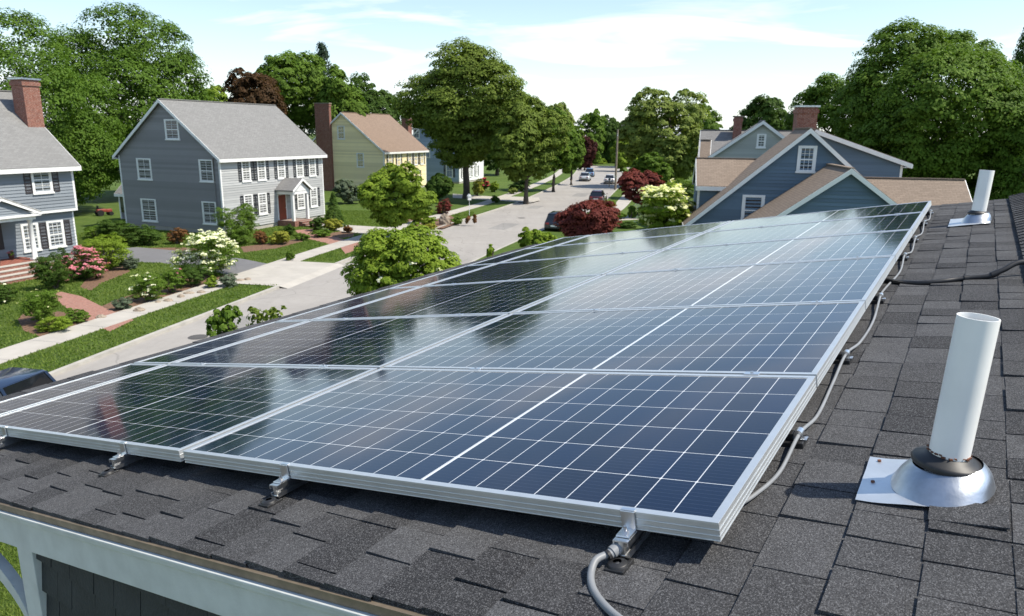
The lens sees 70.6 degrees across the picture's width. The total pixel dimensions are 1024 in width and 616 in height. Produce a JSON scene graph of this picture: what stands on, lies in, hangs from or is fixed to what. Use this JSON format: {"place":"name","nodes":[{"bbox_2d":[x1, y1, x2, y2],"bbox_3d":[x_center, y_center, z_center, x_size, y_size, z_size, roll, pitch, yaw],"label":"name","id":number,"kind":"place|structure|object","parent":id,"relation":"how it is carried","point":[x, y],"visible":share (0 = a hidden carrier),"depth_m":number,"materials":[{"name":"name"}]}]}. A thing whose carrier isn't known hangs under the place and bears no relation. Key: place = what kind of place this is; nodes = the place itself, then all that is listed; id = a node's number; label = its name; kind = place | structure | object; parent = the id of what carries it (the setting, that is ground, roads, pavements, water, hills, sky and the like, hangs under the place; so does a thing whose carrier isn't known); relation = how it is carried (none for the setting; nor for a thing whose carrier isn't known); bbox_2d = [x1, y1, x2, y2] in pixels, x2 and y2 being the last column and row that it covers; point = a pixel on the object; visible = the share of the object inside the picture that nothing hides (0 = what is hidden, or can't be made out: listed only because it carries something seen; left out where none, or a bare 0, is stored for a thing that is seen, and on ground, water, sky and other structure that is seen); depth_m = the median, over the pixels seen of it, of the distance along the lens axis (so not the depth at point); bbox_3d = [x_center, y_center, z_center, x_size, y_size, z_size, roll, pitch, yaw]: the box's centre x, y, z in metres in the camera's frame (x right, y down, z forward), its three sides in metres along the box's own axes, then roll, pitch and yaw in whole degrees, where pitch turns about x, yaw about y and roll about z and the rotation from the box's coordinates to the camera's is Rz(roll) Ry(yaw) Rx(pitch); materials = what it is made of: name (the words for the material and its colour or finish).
{"place":"outdoors","nodes":[
{"label":"outdoors","id":0,"kind":"place"},
{"bbox_2d":[0,542,23,615],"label":"grass","id":1,"kind":"structure","parent":0,"point":[10,560],"depth_m":12.94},
{"bbox_2d":[54,292,132,330],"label":"path","id":2,"kind":"structure","parent":0,"point":[91,308],"depth_m":33.60,"materials":[{"name":"brick"}]},
{"bbox_2d":[106,247,266,275],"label":"driveway","id":3,"kind":"structure","parent":0,"point":[152,255],"depth_m":46.09,"materials":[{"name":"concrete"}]},
{"bbox_2d":[0,169,561,363],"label":"pavement","id":4,"kind":"structure","parent":0,"point":[21,349],"depth_m":33.87,"materials":[{"name":"concrete"}]},
{"bbox_2d":[0,166,577,371],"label":"lawn","id":5,"kind":"structure","parent":0,"point":[85,216],"depth_m":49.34,"materials":[{"name":"green plant"}]},
{"bbox_2d":[0,282,18,302],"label":"shrub","id":6,"kind":"object","parent":5,"relation":"on","point":[6,295],"visible":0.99,"depth_m":33.95,"materials":[{"name":"green plant"}]},
{"bbox_2d":[0,77,81,284],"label":"house","id":7,"kind":"structure","parent":5,"relation":"on","point":[39,164],"depth_m":42.82,"materials":[{"name":"grey"}]},
{"bbox_2d":[20,223,42,252],"bbox_3d":[-28.280,-4.132,42.549,0.100,1.676,1.120,6,15,21],"label":"window","id":8,"kind":"structure","parent":7,"relation":"in","point":[22,228],"depth_m":42.43,"materials":[{"name":"white paint"}]},
{"bbox_2d":[30,172,54,194],"bbox_3d":[-27.619,-7.537,42.494,0.100,1.676,1.321,6,15,21],"label":"window","id":9,"kind":"structure","parent":7,"relation":"in","point":[49,173],"depth_m":42.56,"materials":[{"name":"white paint"}]},
{"bbox_2d":[46,220,67,248],"bbox_3d":[-27.697,-4.472,43.966,0.100,1.676,1.165,6,15,21],"label":"window","id":10,"kind":"structure","parent":7,"relation":"in","point":[61,221],"depth_m":43.98,"materials":[{"name":"white paint"}]},
{"bbox_2d":[28,247,72,288],"bbox_3d":[-23.418,-1.924,36.939,1.858,2.205,2.005,12,18,39],"label":"shrub","id":11,"kind":"object","parent":5,"relation":"on","point":[46,273],"visible":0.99,"depth_m":36.67,"materials":[{"name":"green plant"}]},
{"bbox_2d":[18,311,86,335],"bbox_3d":[-19.685,0.564,31.017,5.921,0.001,2.532,14,19,43],"label":"mulch bed","id":12,"kind":"object","parent":5,"relation":"on","point":[27,323],"visible":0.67,"depth_m":30.61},
{"bbox_2d":[15,289,61,320],"bbox_3d":[-20.143,-0.039,30.771,1.546,1.527,1.943,1,14,1],"label":"shrub","id":13,"kind":"object","parent":12,"relation":"on","point":[38,307],"visible":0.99,"depth_m":30.50,"materials":[{"name":"green plant"}]},
{"bbox_2d":[33,316,73,331],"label":"shrub","id":14,"kind":"object","parent":12,"relation":"on","point":[60,322],"visible":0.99,"depth_m":29.27,"materials":[{"name":"green plant"}]},
{"bbox_2d":[63,308,90,323],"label":"shrub","id":15,"kind":"object","parent":12,"relation":"on","point":[81,315],"visible":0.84,"depth_m":30.75,"materials":[{"name":"green plant"}]},
{"bbox_2d":[0,6,128,211],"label":"maple tree","id":16,"kind":"object","parent":5,"relation":"on","point":[84,124],"visible":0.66,"depth_m":65.00,"materials":[{"name":"green plant"}]},
{"bbox_2d":[80,267,128,289],"bbox_3d":[-22.912,-1.720,40.248,1.981,0.001,7.266,-1,14,-7],"label":"mulch bed","id":17,"kind":"object","parent":5,"relation":"on","point":[91,283],"visible":0.75,"depth_m":40.12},
{"bbox_2d":[54,245,109,282],"bbox_3d":[-23.530,-2.469,39.402,2.907,2.106,2.373,-7,16,-29],"label":"rhododendron","id":18,"kind":"object","parent":17,"relation":"on","point":[90,266],"visible":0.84,"depth_m":39.02,"materials":[{"name":"pink plant"}]},
{"bbox_2d":[77,232,131,269],"bbox_3d":[-23.824,-3.286,42.487,3.077,2.236,2.745,-5,15,-21],"label":"shrub","id":19,"kind":"object","parent":17,"relation":"on","point":[111,245],"visible":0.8,"depth_m":42.09,"materials":[{"name":"green plant"}]},
{"bbox_2d":[96,219,138,242],"bbox_3d":[-28.335,-5.399,52.010,2.867,2.158,2.573,-8,16,-30],"label":"hedge shrub","id":20,"kind":"object","parent":5,"relation":"on","point":[106,227],"visible":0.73,"depth_m":51.42,"materials":[{"name":"green plant"}]},
{"bbox_2d":[36,1,220,186],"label":"maple tree","id":21,"kind":"object","parent":5,"relation":"on","point":[147,84],"visible":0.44,"depth_m":78.55,"materials":[{"name":"green plant"}]},
{"bbox_2d":[126,224,163,244],"bbox_3d":[-26.154,-5.155,51.276,2.281,1.647,2.687,-11,18,-38],"label":"hedge shrub","id":22,"kind":"object","parent":5,"relation":"on","point":[146,235],"visible":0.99,"depth_m":50.84,"materials":[{"name":"green plant"}]},
{"bbox_2d":[102,274,223,311],"bbox_3d":[-17.075,-0.805,36.740,3.438,0.001,9.845,4,14,14],"label":"mulch bed","id":23,"kind":"object","parent":5,"relation":"on","point":[136,302],"visible":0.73,"depth_m":35.98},
{"bbox_2d":[127,271,166,300],"bbox_3d":[-17.401,-0.976,34.744,1.687,1.519,1.624,3,14,9],"label":"peony","id":24,"kind":"object","parent":23,"relation":"on","point":[148,284],"visible":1,"depth_m":34.43,"materials":[{"name":"green plant"}]},
{"bbox_2d":[159,268,186,292],"bbox_3d":[-17.307,-1.287,36.484,1.723,1.301,1.386,-9,16,-33],"label":"peony","id":25,"kind":"object","parent":23,"relation":"on","point":[173,280],"visible":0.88,"depth_m":36.43,"materials":[{"name":"green plant"}]},
{"bbox_2d":[176,263,213,284],"bbox_3d":[-16.975,-1.680,38.288,2.138,1.219,1.843,4,14,12],"label":"shrub","id":26,"kind":"object","parent":23,"relation":"on","point":[192,272],"visible":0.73,"depth_m":38.09,"materials":[{"name":"green plant"}]},
{"bbox_2d":[167,228,239,276],"bbox_3d":[-17.236,-3.094,40.678,3.853,2.863,3.286,-8,16,-30],"label":"viburnum","id":27,"kind":"object","parent":23,"relation":"on","point":[219,246],"visible":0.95,"depth_m":40.14,"materials":[{"name":"white plant"}]},
{"bbox_2d":[166,227,188,243],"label":"shrub","id":28,"kind":"object","parent":5,"relation":"on","point":[177,236],"visible":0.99,"depth_m":51.69,"materials":[{"name":"brown plant"}]},
{"bbox_2d":[112,98,326,232],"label":"house","id":29,"kind":"structure","parent":5,"relation":"on","point":[190,165],"depth_m":58.48,"materials":[{"name":"wood"}]},
{"bbox_2d":[140,198,158,222],"bbox_3d":[-29.581,-7.948,58.952,1.732,1.899,0.100,6,15,21],"label":"window","id":30,"kind":"structure","parent":29,"relation":"in","point":[145,210],"depth_m":58.97,"materials":[{"name":"white paint"}]},
{"bbox_2d":[212,203,259,245],"bbox_3d":[-19.752,-5.957,52.064,2.766,3.083,3.696,4,14,15],"label":"shrub","id":31,"kind":"object","parent":5,"relation":"on","point":[238,233],"visible":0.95,"depth_m":51.46,"materials":[{"name":"green plant"}]},
{"bbox_2d":[220,67,288,113],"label":"beech tree","id":32,"kind":"object","parent":5,"relation":"on","point":[250,87],"visible":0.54,"depth_m":90.04,"materials":[{"name":"brown plant"}]},
{"bbox_2d":[241,239,302,251],"bbox_3d":[-16.992,-4.514,51.959,2.549,0.001,6.673,10,17,34],"label":"mulch bed","id":33,"kind":"object","parent":5,"relation":"on","point":[251,248],"visible":0.86,"depth_m":51.33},
{"bbox_2d":[254,49,329,134],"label":"maple tree","id":34,"kind":"object","parent":5,"relation":"on","point":[302,90],"visible":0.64,"depth_m":100.31,"materials":[{"name":"green plant"}]},
{"bbox_2d":[304,42,341,139],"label":"spruce tree","id":35,"kind":"object","parent":5,"relation":"on","point":[321,48],"visible":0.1,"depth_m":115.38,"materials":[{"name":"green plant"}]},
{"bbox_2d":[324,192,346,227],"bbox_3d":[-15.216,-8.361,61.757,2.144,3.137,1.982,6,15,20],"label":"conical evergreen","id":36,"kind":"object","parent":5,"relation":"on","point":[334,208],"visible":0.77,"depth_m":61.52,"materials":[{"name":"green plant"}]},
{"bbox_2d":[311,64,369,132],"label":"maple tree","id":37,"kind":"object","parent":5,"relation":"on","point":[338,93],"visible":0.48,"depth_m":98.41,"materials":[{"name":"green plant"}]},
{"bbox_2d":[332,179,359,203],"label":"shrub","id":38,"kind":"object","parent":5,"relation":"on","point":[342,188],"visible":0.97,"depth_m":80.48,"materials":[{"name":"green plant"}]},
{"bbox_2d":[312,103,428,190],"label":"house","id":39,"kind":"structure","parent":5,"relation":"on","point":[357,148],"depth_m":97.37,"materials":[{"name":"wood"}]},
{"bbox_2d":[342,71,407,125],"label":"oak tree","id":40,"kind":"object","parent":5,"relation":"on","point":[377,101],"visible":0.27,"depth_m":130.23,"materials":[{"name":"green plant"}]},
{"bbox_2d":[357,161,438,230],"bbox_3d":[-8.654,-8.114,55.130,6.206,6.188,4.699,1,14,0],"label":"garden tree","id":41,"kind":"object","parent":5,"relation":"on","point":[382,189],"visible":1,"depth_m":53.83,"materials":[{"name":"green plant"}]},
{"bbox_2d":[424,173,453,201],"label":"conifer","id":42,"kind":"object","parent":5,"relation":"on","point":[439,185],"visible":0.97,"depth_m":82.26,"materials":[{"name":"green plant"}]},
{"bbox_2d":[401,118,483,183],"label":"house","id":43,"kind":"structure","parent":5,"relation":"on","point":[433,166],"depth_m":115.30,"materials":[{"name":"white paint"}]},
{"bbox_2d":[388,36,534,198],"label":"oak tree","id":44,"kind":"object","parent":5,"relation":"on","point":[452,126],"visible":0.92,"depth_m":83.16,"materials":[{"name":"green plant"}]},
{"bbox_2d":[237,261,344,288],"bbox_3d":[-12.647,-1.983,41.932,3.129,0.122,7.082,3,14,11],"label":"driveway apron","id":45,"kind":"object","parent":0,"point":[292,275],"visible":0.97,"depth_m":41.53,"materials":[{"name":"concrete"}]},
{"bbox_2d":[296,229,357,253],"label":"path","id":46,"kind":"structure","parent":0,"point":[331,240],"depth_m":54.84,"materials":[{"name":"brick"}]},
{"bbox_2d":[53,166,621,380],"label":"road","id":47,"kind":"structure","parent":0,"point":[470,240],"depth_m":49.87,"materials":[{"name":"asphalt"}]},
{"bbox_2d":[0,367,55,396],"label":"parked car","id":48,"kind":"object","parent":47,"relation":"on","point":[14,380],"visible":0.14,"depth_m":19.91,"materials":[{"name":"blue paint"}]},
{"bbox_2d":[49,286,278,376],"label":"kerb","id":49,"kind":"structure","parent":47,"relation":"on","point":[119,347],"depth_m":28.83,"materials":[{"name":"concrete"}]},
{"bbox_2d":[309,134,672,165],"bbox_3d":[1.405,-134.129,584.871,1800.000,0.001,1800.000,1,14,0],"label":"ground","id":50,"kind":"structure","parent":0,"point":[607,164],"depth_m":191.63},
{"bbox_2d":[489,95,571,203],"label":"street tree","id":51,"kind":"object","parent":50,"relation":"on","point":[517,151],"visible":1,"depth_m":81.07,"materials":[{"name":"green plant"}]},
{"bbox_2d":[537,108,576,191],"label":"street tree","id":52,"kind":"object","parent":50,"relation":"on","point":[564,159],"visible":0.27,"depth_m":99.93,"materials":[{"name":"green plant"}]},
{"bbox_2d":[559,125,586,184],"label":"street tree","id":53,"kind":"object","parent":50,"relation":"on","point":[579,146],"visible":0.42,"depth_m":113.46,"materials":[{"name":"green plant"}]},
{"bbox_2d":[578,133,597,169],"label":"beech tree","id":54,"kind":"object","parent":50,"relation":"on","point":[591,145],"visible":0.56,"depth_m":159.65,"materials":[{"name":"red plant"}]},
{"bbox_2d":[575,108,606,164],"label":"maple tree","id":55,"kind":"object","parent":50,"relation":"on","point":[594,120],"visible":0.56,"depth_m":182.92,"materials":[{"name":"green plant"}]},
{"bbox_2d":[600,114,619,162],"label":"maple tree","id":56,"kind":"object","parent":50,"relation":"on","point":[613,124],"visible":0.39,"depth_m":197.86,"materials":[{"name":"green plant"}]},
{"bbox_2d":[0,167,998,615],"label":"lawn","id":57,"kind":"structure","parent":0,"point":[616,195],"depth_m":57.82,"materials":[{"name":"green plant"}]},
{"bbox_2d":[205,304,242,336],"bbox_3d":[-5.416,2.463,14.020,0.746,5.180,0.731,1,14,0],"label":"garden tree","id":58,"kind":"object","parent":57,"relation":"on","point":[221,321],"visible":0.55,"depth_m":13.44,"materials":[{"name":"green plant"}]},
{"bbox_2d":[246,305,286,325],"bbox_3d":[-4.649,2.395,14.545,0.985,5.069,0.765,1,14,0],"label":"garden tree","id":59,"kind":"object","parent":57,"relation":"on","point":[259,317],"visible":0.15,"depth_m":13.88,"materials":[{"name":"green plant"}]},
{"bbox_2d":[340,222,461,295],"bbox_3d":[-3.230,0.337,21.776,3.767,5.680,3.249,1,14,0],"label":"garden tree","id":60,"kind":"object","parent":57,"relation":"on","point":[400,256],"visible":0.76,"depth_m":20.48,"materials":[{"name":"green plant"}]},
{"bbox_2d":[0,193,1023,615],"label":"house","id":61,"kind":"structure","parent":57,"relation":"on","point":[808,535],"depth_m":2.31,"materials":[{"name":"asphalt"}]},
{"bbox_2d":[0,363,165,414],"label":"solar panel","id":62,"kind":"object","parent":61,"relation":"attached to","point":[47,394],"visible":0.66,"depth_m":4.96,"materials":[{"name":"glass"}]},
{"bbox_2d":[134,320,308,363],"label":"solar panel","id":63,"kind":"object","parent":61,"relation":"attached to","point":[200,348],"visible":0.48,"depth_m":5.90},
{"bbox_2d":[0,243,581,447],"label":"mounting rail","id":64,"kind":"object","parent":61,"relation":"attached to","point":[5,440],"visible":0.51,"depth_m":4.04,"materials":[{"name":"metal"}]},
{"bbox_2d":[0,364,376,461],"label":"solar panel","id":65,"kind":"object","parent":64,"relation":"attached to","point":[172,412],"visible":0.85,"depth_m":3.97,"materials":[{"name":"glass"}]},
{"bbox_2d":[171,313,507,368],"bbox_3d":[-1.257,0.246,5.252,2.096,0.053,1.351,-2,11,34],"label":"solar panel","id":66,"kind":"object","parent":64,"relation":"attached to","point":[378,343],"visible":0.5,"depth_m":5.12,"materials":[{"name":"glass"}]},
{"bbox_2d":[314,275,600,319],"bbox_3d":[-0.475,-0.072,6.437,2.096,0.052,1.520,-2,11,34],"label":"solar panel","id":67,"kind":"object","parent":64,"relation":"attached to","point":[503,297],"visible":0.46,"depth_m":6.32,"materials":[{"name":"glass"}]},
{"bbox_2d":[278,286,420,320],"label":"solar panel","id":68,"kind":"object","parent":61,"relation":"attached to","point":[340,306],"visible":0.46,"depth_m":7.09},
{"bbox_2d":[98,235,667,476],"bbox_3d":[0.343,-0.195,6.592,0.060,0.129,8.205,-2,11,34],"label":"mounting rail","id":69,"kind":"object","parent":61,"relation":"attached to","point":[121,459],"visible":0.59,"depth_m":3.33,"materials":[{"name":"metal"}]},
{"bbox_2d":[425,250,660,285],"bbox_3d":[0.326,-0.400,7.653,2.096,0.054,1.426,-2,11,34],"label":"solar panel","id":70,"kind":"object","parent":69,"relation":"on","point":[603,264],"visible":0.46,"depth_m":7.57,"materials":[{"name":"glass"}]},
{"bbox_2d":[500,232,702,262],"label":"solar panel","id":71,"kind":"object","parent":69,"relation":"attached to","point":[619,246],"visible":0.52,"depth_m":8.74,"materials":[{"name":"glass"}]},
{"bbox_2d":[556,221,730,245],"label":"solar panel","id":72,"kind":"object","parent":69,"relation":"attached to","point":[673,230],"visible":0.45,"depth_m":9.79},
{"bbox_2d":[391,263,495,287],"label":"solar panel","id":73,"kind":"object","parent":61,"relation":"attached to","point":[441,276],"visible":0.52,"depth_m":8.33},
{"bbox_2d":[467,246,551,265],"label":"solar panel","id":74,"kind":"object","parent":61,"relation":"attached to","point":[508,256],"visible":0.5,"depth_m":9.49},
{"bbox_2d":[258,226,763,507],"bbox_3d":[1.290,-0.233,5.958,0.062,0.130,8.205,-2,11,34],"label":"mounting rail","id":75,"kind":"object","parent":61,"relation":"attached to","point":[285,483],"visible":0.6,"depth_m":2.69,"materials":[{"name":"metal"}]},
{"bbox_2d":[183,368,816,541],"bbox_3d":[-0.110,0.461,2.942,2.306,0.052,1.236,-2,11,34],"label":"solar panel","id":76,"kind":"object","parent":75,"relation":"attached to","point":[685,455],"visible":1,"depth_m":2.62,"materials":[{"name":"glass"}]},
{"bbox_2d":[384,301,865,386],"bbox_3d":[0.595,0.173,4.012,2.306,0.052,1.350,-2,11,34],"label":"solar panel","id":77,"kind":"object","parent":75,"relation":"attached to","point":[802,339],"visible":0.84,"depth_m":3.80,"materials":[{"name":"glass"}]},
{"bbox_2d":[513,256,895,312],"bbox_3d":[1.377,-0.146,5.197,2.306,0.054,1.521,-2,11,34],"label":"solar panel","id":78,"kind":"object","parent":75,"relation":"attached to","point":[849,279],"visible":0.84,"depth_m":5.02,"materials":[{"name":"glass"}]},
{"bbox_2d":[607,229,912,273],"bbox_3d":[2.178,-0.473,6.413,2.306,0.052,1.425,-2,11,34],"label":"solar panel","id":79,"kind":"object","parent":75,"relation":"attached to","point":[879,244],"visible":0.84,"depth_m":6.29,"materials":[{"name":"glass"}]},
{"bbox_2d":[604,213,900,574],"bbox_3d":[2.453,-0.278,5.180,0.060,0.129,8.205,-2,11,34],"label":"mounting rail","id":80,"kind":"object","parent":61,"relation":"attached to","point":[629,538],"visible":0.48,"depth_m":1.91,"materials":[{"name":"metal"}]},
{"bbox_2d":[587,542,622,615],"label":"conduit","id":81,"kind":"object","parent":80,"relation":"attached to","point":[612,551],"visible":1,"depth_m":1.83,"materials":[{"name":"grey metal"}]},
{"bbox_2d":[666,212,923,248],"bbox_3d":[2.936,-0.782,7.564,2.306,0.052,1.360,-2,11,34],"label":"solar panel","id":82,"kind":"object","parent":80,"relation":"attached to","point":[905,221],"visible":0.82,"depth_m":7.46,"materials":[{"name":"glass"}]},
{"bbox_2d":[707,201,930,231],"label":"solar panel","id":83,"kind":"object","parent":80,"relation":"attached to","point":[914,207],"visible":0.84,"depth_m":8.52,"materials":[{"name":"glass"}]},
{"bbox_2d":[781,427,807,448],"bbox_3d":[0.965,0.440,2.482,0.094,0.058,0.086,-2,11,34],"label":"conduit clip","id":84,"kind":"object","parent":61,"relation":"attached to","point":[801,441],"visible":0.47,"depth_m":2.46,"materials":[{"name":"silver metal"}]},
{"bbox_2d":[745,209,930,503],"bbox_3d":[2.752,-0.287,5.197,0.100,0.045,7.853,-2,11,34],"label":"conduit","id":85,"kind":"object","parent":61,"relation":"attached to","point":[780,469],"visible":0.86,"depth_m":2.79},
{"bbox_2d":[855,312,1000,506],"bbox_3d":[1.179,0.271,2.003,0.328,0.525,0.316,9,16,30],"label":"vent pipe","id":86,"kind":"object","parent":61,"relation":"on","point":[944,468],"visible":1,"depth_m":1.95,"materials":[{"name":"plastic"}]},
{"bbox_2d":[884,259,1023,284],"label":"electrical cable","id":87,"kind":"object","parent":61,"relation":"on","point":[998,272],"visible":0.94,"depth_m":4.55,"materials":[{"name":"black rubber"}]},
{"bbox_2d":[948,170,994,226],"bbox_3d":[4.464,-1.069,6.990,0.345,0.530,0.611,9,16,31],"label":"vent pipe","id":88,"kind":"object","parent":61,"relation":"on","point":[978,213],"visible":0.97,"depth_m":6.87,"materials":[{"name":"plastic"}]},
{"bbox_2d":[517,226,556,247],"bbox_3d":[0.951,-0.654,27.581,1.552,4.942,1.307,1,14,0],"label":"garden tree","id":89,"kind":"object","parent":57,"relation":"on","point":[533,236],"visible":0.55,"depth_m":26.80,"materials":[{"name":"green plant"}]},
{"bbox_2d":[553,199,621,236],"bbox_3d":[3.748,-2.875,36.212,3.422,5.233,3.295,1,14,0],"label":"red maple tree","id":90,"kind":"object","parent":57,"relation":"on","point":[601,217],"visible":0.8,"depth_m":34.98,"materials":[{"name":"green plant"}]},
{"bbox_2d":[609,139,638,171],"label":"maple tree","id":91,"kind":"object","parent":57,"relation":"on","point":[622,162],"visible":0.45,"depth_m":155.43,"materials":[{"name":"green plant"}]},
{"bbox_2d":[616,168,665,215],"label":"red maple tree","id":92,"kind":"object","parent":57,"relation":"on","point":[626,181],"visible":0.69,"depth_m":70.28,"materials":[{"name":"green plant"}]},
{"bbox_2d":[628,152,673,184],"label":"maple tree","id":93,"kind":"object","parent":57,"relation":"on","point":[658,166],"visible":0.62,"depth_m":88.88,"materials":[{"name":"green plant"}]},
{"bbox_2d":[614,86,711,186],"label":"tree","id":94,"kind":"object","parent":57,"relation":"on","point":[647,123],"visible":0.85,"depth_m":107.04,"materials":[{"name":"green plant"}]},
{"bbox_2d":[633,178,695,228],"bbox_3d":[9.659,-5.173,44.982,3.662,5.660,5.055,13,19,42],"label":"dogwood tree","id":95,"kind":"object","parent":57,"relation":"on","point":[672,205],"visible":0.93,"depth_m":43.51,"materials":[{"name":"green plant"}]},
{"bbox_2d":[688,102,722,129],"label":"maple tree","id":96,"kind":"object","parent":57,"relation":"on","point":[711,124],"visible":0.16,"depth_m":143.23,"materials":[{"name":"green plant"}]},
{"bbox_2d":[698,116,791,157],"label":"house","id":97,"kind":"structure","parent":57,"relation":"on","point":[759,138],"depth_m":57.17,"materials":[{"name":"wood"}]},
{"bbox_2d":[729,93,789,129],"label":"maple tree","id":98,"kind":"object","parent":57,"relation":"on","point":[758,108],"visible":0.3,"depth_m":89.78,"materials":[{"name":"green plant"}]},
{"bbox_2d":[682,105,972,225],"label":"house","id":99,"kind":"structure","parent":57,"relation":"on","point":[805,165],"depth_m":40.30,"materials":[{"name":"wood"}]},
{"bbox_2d":[741,195,764,219],"bbox_3d":[13.686,-5.551,41.144,1.304,1.739,0.100,3,14,11],"label":"window","id":100,"kind":"structure","parent":99,"relation":"in","point":[744,197],"depth_m":41.08,"materials":[{"name":"white paint"}]},
{"bbox_2d":[795,146,817,172],"bbox_3d":[16.289,-8.206,39.975,1.068,1.486,0.100,3,14,11],"label":"window","id":101,"kind":"structure","parent":99,"relation":"in","point":[800,149],"depth_m":39.98,"materials":[{"name":"white paint"}]},
{"bbox_2d":[781,72,889,136],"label":"maple tree","id":102,"kind":"object","parent":57,"relation":"on","point":[828,84],"visible":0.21,"depth_m":66.91,"materials":[{"name":"green plant"}]},
{"bbox_2d":[823,16,1023,199],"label":"maple tree","id":103,"kind":"object","parent":57,"relation":"on","point":[899,124],"visible":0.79,"depth_m":49.72,"materials":[{"name":"green plant"}]},
{"bbox_2d":[972,95,1023,200],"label":"maple tree","id":104,"kind":"object","parent":57,"relation":"on","point":[1009,180],"visible":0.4,"depth_m":47.82,"materials":[{"name":"green plant"}]},
{"bbox_2d":[1007,27,1023,189],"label":"maple tree","id":105,"kind":"object","parent":57,"relation":"on","point":[1019,55],"visible":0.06,"depth_m":70.31,"materials":[{"name":"green plant"}]},
{"bbox_2d":[0,0,1023,135],"label":"sky","id":106,"kind":"structure","parent":0,"point":[586,55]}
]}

